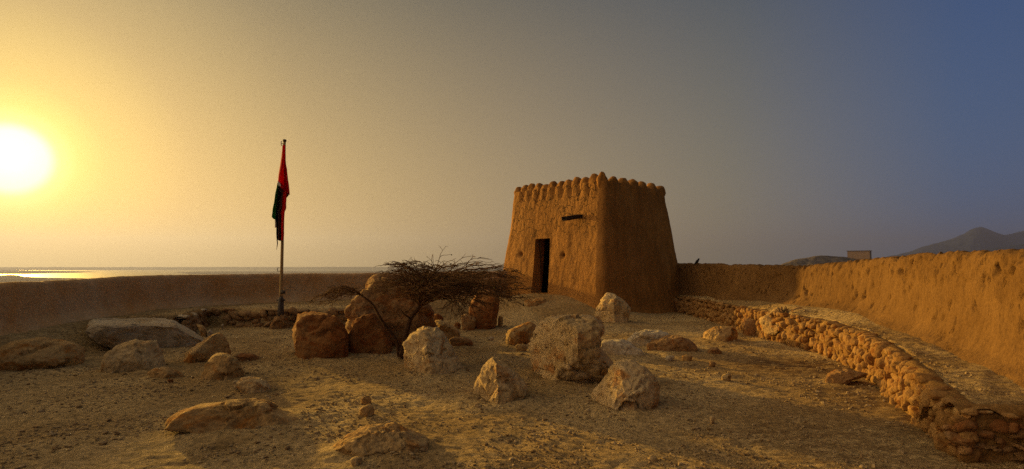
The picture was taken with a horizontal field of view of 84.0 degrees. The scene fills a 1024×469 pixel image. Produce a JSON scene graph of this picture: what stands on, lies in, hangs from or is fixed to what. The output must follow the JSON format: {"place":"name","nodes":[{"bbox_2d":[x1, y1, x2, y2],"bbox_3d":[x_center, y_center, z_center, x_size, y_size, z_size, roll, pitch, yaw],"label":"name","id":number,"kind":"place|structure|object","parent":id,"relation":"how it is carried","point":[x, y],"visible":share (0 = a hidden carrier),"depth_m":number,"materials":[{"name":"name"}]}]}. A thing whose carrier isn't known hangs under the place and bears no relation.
{"place":"outdoors","nodes":[
{"label":"outdoors","id":0,"kind":"place"},
{"bbox_2d":[0,275,86,282],"bbox_3d":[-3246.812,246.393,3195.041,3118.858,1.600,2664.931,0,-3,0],"label":"mudflat","id":1,"kind":"structure","parent":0,"point":[10,278],"depth_m":3122.89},
{"bbox_2d":[0,270,88,273],"bbox_3d":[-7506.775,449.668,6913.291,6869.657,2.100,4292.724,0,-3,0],"label":"mudflat","id":2,"kind":"structure","parent":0,"point":[22,271],"depth_m":6795.64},
{"bbox_2d":[0,269,502,277],"bbox_3d":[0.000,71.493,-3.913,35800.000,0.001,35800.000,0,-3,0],"label":"water","id":3,"kind":"structure","parent":0,"point":[100,273],"depth_m":5931.37,"materials":[{"name":"grey liquid"}]},
{"bbox_2d":[0,267,502,269],"bbox_3d":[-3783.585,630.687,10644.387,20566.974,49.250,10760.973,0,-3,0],"label":"coast","id":4,"kind":"structure","parent":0,"point":[135,268],"depth_m":10769.91},
{"bbox_2d":[177,271,457,273],"bbox_3d":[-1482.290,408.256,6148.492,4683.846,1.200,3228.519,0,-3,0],"label":"mudflat","id":5,"kind":"structure","parent":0,"point":[245,272],"depth_m":5884.53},
{"bbox_2d":[0,293,1023,468],"bbox_3d":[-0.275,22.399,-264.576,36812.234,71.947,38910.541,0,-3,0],"label":"ground","id":6,"kind":"structure","parent":0,"point":[150,448],"depth_m":6.23,"materials":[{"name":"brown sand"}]},
{"bbox_2d":[0,336,85,370],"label":"boulder","id":7,"kind":"object","parent":6,"relation":"on","point":[39,352],"visible":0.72,"depth_m":8.55,"materials":[{"name":"beige stone"}]},
{"bbox_2d":[100,339,165,372],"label":"boulder","id":8,"kind":"object","parent":6,"relation":"on","point":[133,355],"visible":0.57,"depth_m":8.45,"materials":[{"name":"stone"}]},
{"bbox_2d":[85,317,203,349],"bbox_3d":[-7.208,2.050,11.313,2.033,0.796,2.042,2,-4,-35],"label":"boulder","id":9,"kind":"object","parent":6,"relation":"on","point":[111,333],"visible":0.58,"depth_m":10.60,"materials":[{"name":"grey stone"}]},
{"bbox_2d":[147,367,183,377],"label":"stone","id":10,"kind":"object","parent":6,"relation":"on","point":[162,372],"visible":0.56,"depth_m":7.95,"materials":[{"name":"beige stone"}]},
{"bbox_2d":[171,309,207,332],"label":"retaining wall","id":11,"kind":"structure","parent":6,"relation":"on","point":[191,320],"depth_m":13.53,"materials":[{"name":"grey stone"}]},
{"bbox_2d":[196,324,206,336],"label":"stone","id":12,"kind":"object","parent":6,"relation":"on","point":[202,330],"visible":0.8,"depth_m":12.53,"materials":[{"name":"beige stone"}]},
{"bbox_2d":[183,333,230,362],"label":"boulder","id":13,"kind":"object","parent":6,"relation":"on","point":[206,349],"visible":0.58,"depth_m":9.25,"materials":[{"name":"beige stone"}]},
{"bbox_2d":[207,329,212,336],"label":"stone","id":14,"kind":"object","parent":6,"relation":"on","point":[209,332],"visible":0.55,"depth_m":12.53,"materials":[{"name":"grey stone"}]},
{"bbox_2d":[201,352,243,380],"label":"boulder","id":15,"kind":"object","parent":6,"relation":"on","point":[220,366],"visible":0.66,"depth_m":7.84,"materials":[{"name":"beige stone"}]},
{"bbox_2d":[164,398,298,433],"bbox_3d":[-2.688,1.910,5.711,1.378,0.511,0.786,2,-4,-27],"label":"boulder","id":16,"kind":"object","parent":6,"relation":"on","point":[251,413],"visible":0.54,"depth_m":5.50,"materials":[{"name":"beige stone"}]},
{"bbox_2d":[232,380,237,389],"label":"stone","id":17,"kind":"object","parent":6,"relation":"on","point":[234,383],"visible":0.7,"depth_m":7.22,"materials":[{"name":"stone"}]},
{"bbox_2d":[234,352,258,361],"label":"stone","id":18,"kind":"object","parent":6,"relation":"on","point":[243,357],"visible":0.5,"depth_m":9.44,"materials":[{"name":"brown stone"}]},
{"bbox_2d":[235,376,270,392],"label":"stone","id":19,"kind":"object","parent":6,"relation":"on","point":[249,384],"visible":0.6,"depth_m":7.05,"materials":[{"name":"stone"}]},
{"bbox_2d":[0,271,506,334],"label":"mud wall","id":20,"kind":"structure","parent":6,"relation":"on","point":[26,306],"depth_m":14.06,"materials":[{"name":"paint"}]},
{"bbox_2d":[206,307,346,327],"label":"retaining wall","id":21,"kind":"structure","parent":6,"relation":"on","point":[248,315],"depth_m":14.72,"materials":[{"name":"brown stone"}]},
{"bbox_2d":[269,314,289,328],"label":"boulder","id":22,"kind":"object","parent":6,"relation":"on","point":[281,321],"visible":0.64,"depth_m":14.13,"materials":[{"name":"brown stone"}]},
{"bbox_2d":[277,139,286,316],"bbox_3d":[-5.831,-0.075,14.426,0.222,4.725,0.150,0,-3,0],"label":"flagpole","id":23,"kind":"object","parent":6,"relation":"on","point":[280,299],"visible":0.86,"depth_m":14.33,"materials":[{"name":"metal"}]},
{"bbox_2d":[272,145,289,245],"bbox_3d":[-5.811,-0.948,14.359,0.454,2.666,0.195,0,-3,0],"label":"flag","id":24,"kind":"object","parent":23,"relation":"attached to","point":[282,193],"visible":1,"depth_m":14.32,"materials":[{"name":"red fabric"}]},
{"bbox_2d":[292,311,348,358],"bbox_3d":[-3.392,1.883,10.126,1.017,0.988,1.204,1,-3,-16],"label":"boulder","id":25,"kind":"object","parent":6,"relation":"on","point":[319,335],"visible":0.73,"depth_m":9.73,"materials":[{"name":"orange stone"}]},
{"bbox_2d":[350,456,361,465],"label":"stone","id":26,"kind":"object","parent":6,"relation":"on","point":[355,460],"visible":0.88,"depth_m":4.47,"materials":[{"name":"stone"}]},
{"bbox_2d":[361,395,371,404],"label":"stone","id":27,"kind":"object","parent":6,"relation":"on","point":[365,400],"visible":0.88,"depth_m":6.51,"materials":[{"name":"beige stone"}]},
{"bbox_2d":[360,404,374,416],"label":"stone","id":28,"kind":"object","parent":6,"relation":"on","point":[367,410],"visible":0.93,"depth_m":6.02,"materials":[{"name":"beige stone"}]},
{"bbox_2d":[348,313,391,353],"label":"boulder","id":29,"kind":"object","parent":6,"relation":"on","point":[369,333],"visible":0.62,"depth_m":10.09,"materials":[{"name":"orange stone"}]},
{"bbox_2d":[332,421,427,456],"bbox_3d":[-1.125,1.890,4.914,0.919,0.434,0.665,0,-3,0],"label":"boulder","id":30,"kind":"object","parent":6,"relation":"on","point":[373,439],"visible":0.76,"depth_m":4.79,"materials":[{"name":"beige stone"}]},
{"bbox_2d":[344,274,437,347],"bbox_3d":[-2.410,1.660,11.405,1.805,1.715,1.852,0,-3,0],"label":"boulder","id":31,"kind":"object","parent":6,"relation":"on","point":[395,318],"visible":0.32,"depth_m":10.80,"materials":[{"name":"brown stone"}]},
{"bbox_2d":[306,246,544,357],"bbox_3d":[-1.425,1.148,9.923,3.991,1.928,2.630,0,-3,0],"label":"acacia tree","id":32,"kind":"object","parent":6,"relation":"on","point":[438,288],"visible":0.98,"depth_m":9.66,"materials":[{"name":"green plant"}]},
{"bbox_2d":[402,326,463,373],"bbox_3d":[-1.202,1.875,8.642,0.968,0.918,1.134,0,-3,0],"label":"boulder","id":33,"kind":"object","parent":6,"relation":"on","point":[428,349],"visible":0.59,"depth_m":8.39,"materials":[{"name":"stone"}]},
{"bbox_2d":[433,313,442,320],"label":"stone","id":34,"kind":"object","parent":6,"relation":"on","point":[437,316],"visible":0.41,"depth_m":13.31,"materials":[{"name":"brown stone"}]},
{"bbox_2d":[435,320,459,338],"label":"stone","id":35,"kind":"object","parent":6,"relation":"on","point":[451,331],"visible":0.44,"depth_m":12.11,"materials":[{"name":"beige stone"}]},
{"bbox_2d":[454,322,460,328],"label":"stone","id":36,"kind":"object","parent":6,"relation":"on","point":[457,325],"visible":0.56,"depth_m":14.10,"materials":[{"name":"brown stone"}]},
{"bbox_2d":[449,337,472,345],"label":"stone","id":37,"kind":"object","parent":6,"relation":"on","point":[458,341],"visible":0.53,"depth_m":11.11,"materials":[{"name":"brown stone"}]},
{"bbox_2d":[461,314,476,330],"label":"stone","id":38,"kind":"object","parent":6,"relation":"on","point":[468,323],"visible":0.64,"depth_m":13.79,"materials":[{"name":"brown stone"}]},
{"bbox_2d":[469,291,499,329],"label":"boulder","id":39,"kind":"object","parent":6,"relation":"on","point":[485,320],"visible":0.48,"depth_m":14.04,"materials":[{"name":"orange stone"}]},
{"bbox_2d":[473,357,527,403],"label":"boulder","id":40,"kind":"object","parent":6,"relation":"on","point":[497,381],"visible":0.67,"depth_m":6.62,"materials":[{"name":"stone"}]},
{"bbox_2d":[498,316,502,326],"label":"stone","id":41,"kind":"object","parent":6,"relation":"on","point":[500,320],"visible":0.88,"depth_m":14.50,"materials":[{"name":"beige stone"}]},
{"bbox_2d":[505,322,535,344],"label":"boulder","id":42,"kind":"object","parent":6,"relation":"on","point":[522,333],"visible":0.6,"depth_m":11.34,"materials":[{"name":"beige stone"}]},
{"bbox_2d":[515,344,526,351],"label":"stone","id":43,"kind":"object","parent":6,"relation":"on","point":[521,347],"visible":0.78,"depth_m":10.51,"materials":[{"name":"beige stone"}]},
{"bbox_2d":[523,298,545,306],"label":"stone","id":44,"kind":"object","parent":6,"relation":"on","point":[536,301],"visible":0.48,"depth_m":17.52,"materials":[{"name":"beige stone"}]},
{"bbox_2d":[528,313,613,382],"bbox_3d":[0.888,1.703,8.110,1.293,1.207,1.775,0,-3,0],"label":"boulder","id":45,"kind":"object","parent":6,"relation":"on","point":[565,347],"visible":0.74,"depth_m":7.55,"materials":[{"name":"stone"}]},
{"bbox_2d":[503,171,678,313],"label":"watchtower","id":46,"kind":"structure","parent":6,"relation":"on","point":[593,239],"depth_m":19.18,"materials":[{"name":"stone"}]},
{"bbox_2d":[594,292,630,322],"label":"boulder","id":47,"kind":"object","parent":6,"relation":"on","point":[611,307],"visible":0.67,"depth_m":15.61,"materials":[{"name":"stone"}]},
{"bbox_2d":[601,339,643,355],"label":"boulder","id":48,"kind":"object","parent":6,"relation":"on","point":[617,347],"visible":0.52,"depth_m":9.96,"materials":[{"name":"grey stone"}]},
{"bbox_2d":[591,358,659,410],"bbox_3d":[1.315,1.824,6.522,0.772,0.786,1.042,0,-3,0],"label":"boulder","id":49,"kind":"object","parent":6,"relation":"on","point":[625,384],"visible":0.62,"depth_m":6.30,"materials":[{"name":"stone"}]},
{"bbox_2d":[627,329,668,346],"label":"boulder","id":50,"kind":"object","parent":6,"relation":"on","point":[644,337],"visible":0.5,"depth_m":10.94,"materials":[{"name":"grey stone"}]},
{"bbox_2d":[648,455,657,460],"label":"stone","id":51,"kind":"object","parent":6,"relation":"on","point":[652,458],"visible":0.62,"depth_m":4.62,"materials":[{"name":"stone"}]},
{"bbox_2d":[665,355,674,360],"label":"stone","id":52,"kind":"object","parent":6,"relation":"on","point":[669,358],"visible":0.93,"depth_m":9.51,"materials":[{"name":"grey stone"}]},
{"bbox_2d":[647,335,697,351],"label":"boulder","id":53,"kind":"object","parent":6,"relation":"on","point":[670,343],"visible":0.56,"depth_m":10.35,"materials":[{"name":"brown stone"}]},
{"bbox_2d":[682,355,691,360],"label":"stone","id":54,"kind":"object","parent":6,"relation":"on","point":[686,357],"visible":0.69,"depth_m":9.51,"materials":[{"name":"beige stone"}]},
{"bbox_2d":[709,416,714,423],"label":"stone","id":55,"kind":"object","parent":6,"relation":"on","point":[712,419],"visible":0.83,"depth_m":5.71,"materials":[{"name":"stone"}]},
{"bbox_2d":[709,361,715,366],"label":"stone","id":56,"kind":"object","parent":6,"relation":"on","point":[712,364],"visible":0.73,"depth_m":8.91,"materials":[{"name":"brown stone"}]},
{"bbox_2d":[707,347,721,353],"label":"stone","id":57,"kind":"object","parent":6,"relation":"on","point":[714,350],"visible":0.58,"depth_m":10.12,"materials":[{"name":"brown stone"}]},
{"bbox_2d":[703,326,737,341],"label":"boulder","id":58,"kind":"object","parent":6,"relation":"on","point":[722,333],"visible":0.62,"depth_m":11.84,"materials":[{"name":"beige stone"}]},
{"bbox_2d":[722,373,731,380],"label":"stone","id":59,"kind":"object","parent":6,"relation":"on","point":[727,377],"visible":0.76,"depth_m":7.81,"materials":[{"name":"stone"}]},
{"bbox_2d":[674,296,783,340],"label":"retaining wall","id":60,"kind":"structure","parent":6,"relation":"on","point":[723,313],"depth_m":15.43,"materials":[{"name":"stone"}]},
{"bbox_2d":[741,318,756,335],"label":"stone","id":61,"kind":"object","parent":6,"relation":"on","point":[749,327],"visible":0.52,"depth_m":12.87,"materials":[{"name":"brown stone"}]},
{"bbox_2d":[759,306,801,334],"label":"boulder","id":62,"kind":"object","parent":6,"relation":"on","point":[768,326],"visible":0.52,"depth_m":11.87,"materials":[{"name":"beige stone"}]},
{"bbox_2d":[825,368,867,384],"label":"boulder","id":63,"kind":"object","parent":6,"relation":"on","point":[843,376],"visible":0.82,"depth_m":7.58,"materials":[{"name":"brown stone"}]},
{"bbox_2d":[677,249,1023,387],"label":"mud wall","id":64,"kind":"structure","parent":6,"relation":"on","point":[967,306],"depth_m":8.39,"materials":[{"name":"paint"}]},
{"bbox_2d":[771,311,1023,462],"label":"retaining wall","id":65,"kind":"structure","parent":6,"relation":"on","point":[907,383],"depth_m":6.87,"materials":[{"name":"stone"}]},
{"bbox_2d":[919,402,1023,462],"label":"retaining wall","id":66,"kind":"structure","parent":6,"relation":"on","point":[999,436],"depth_m":4.65,"materials":[{"name":"brown stone"}]},
{"bbox_2d":[0,0,1023,266],"label":"sky","id":67,"kind":"structure","parent":0,"point":[134,133],"materials":[{"name":"blue"}]},
{"bbox_2d":[781,255,856,265],"bbox_3d":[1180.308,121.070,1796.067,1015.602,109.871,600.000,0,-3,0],"label":"hills","id":68,"kind":"structure","parent":0,"point":[820,259],"depth_m":1749.38,"materials":[{"name":"grey stone"}]},
{"bbox_2d":[847,250,871,258],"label":"hill fort","id":69,"kind":"structure","parent":68,"relation":"on","point":[863,254],"depth_m":1769.36,"materials":[{"name":"brown stone"}]},
{"bbox_2d":[887,227,1023,256],"bbox_3d":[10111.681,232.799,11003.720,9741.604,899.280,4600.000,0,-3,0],"label":"mountain","id":70,"kind":"structure","parent":0,"point":[979,238],"depth_m":10268.98,"materials":[{"name":"grey stone"}]},
{"bbox_2d":[969,244,1023,251],"bbox_3d":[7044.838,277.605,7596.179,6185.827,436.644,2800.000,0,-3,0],"label":"hills","id":71,"kind":"structure","parent":0,"point":[1019,246],"depth_m":7399.40,"materials":[{"name":"grey stone"}]}
]}

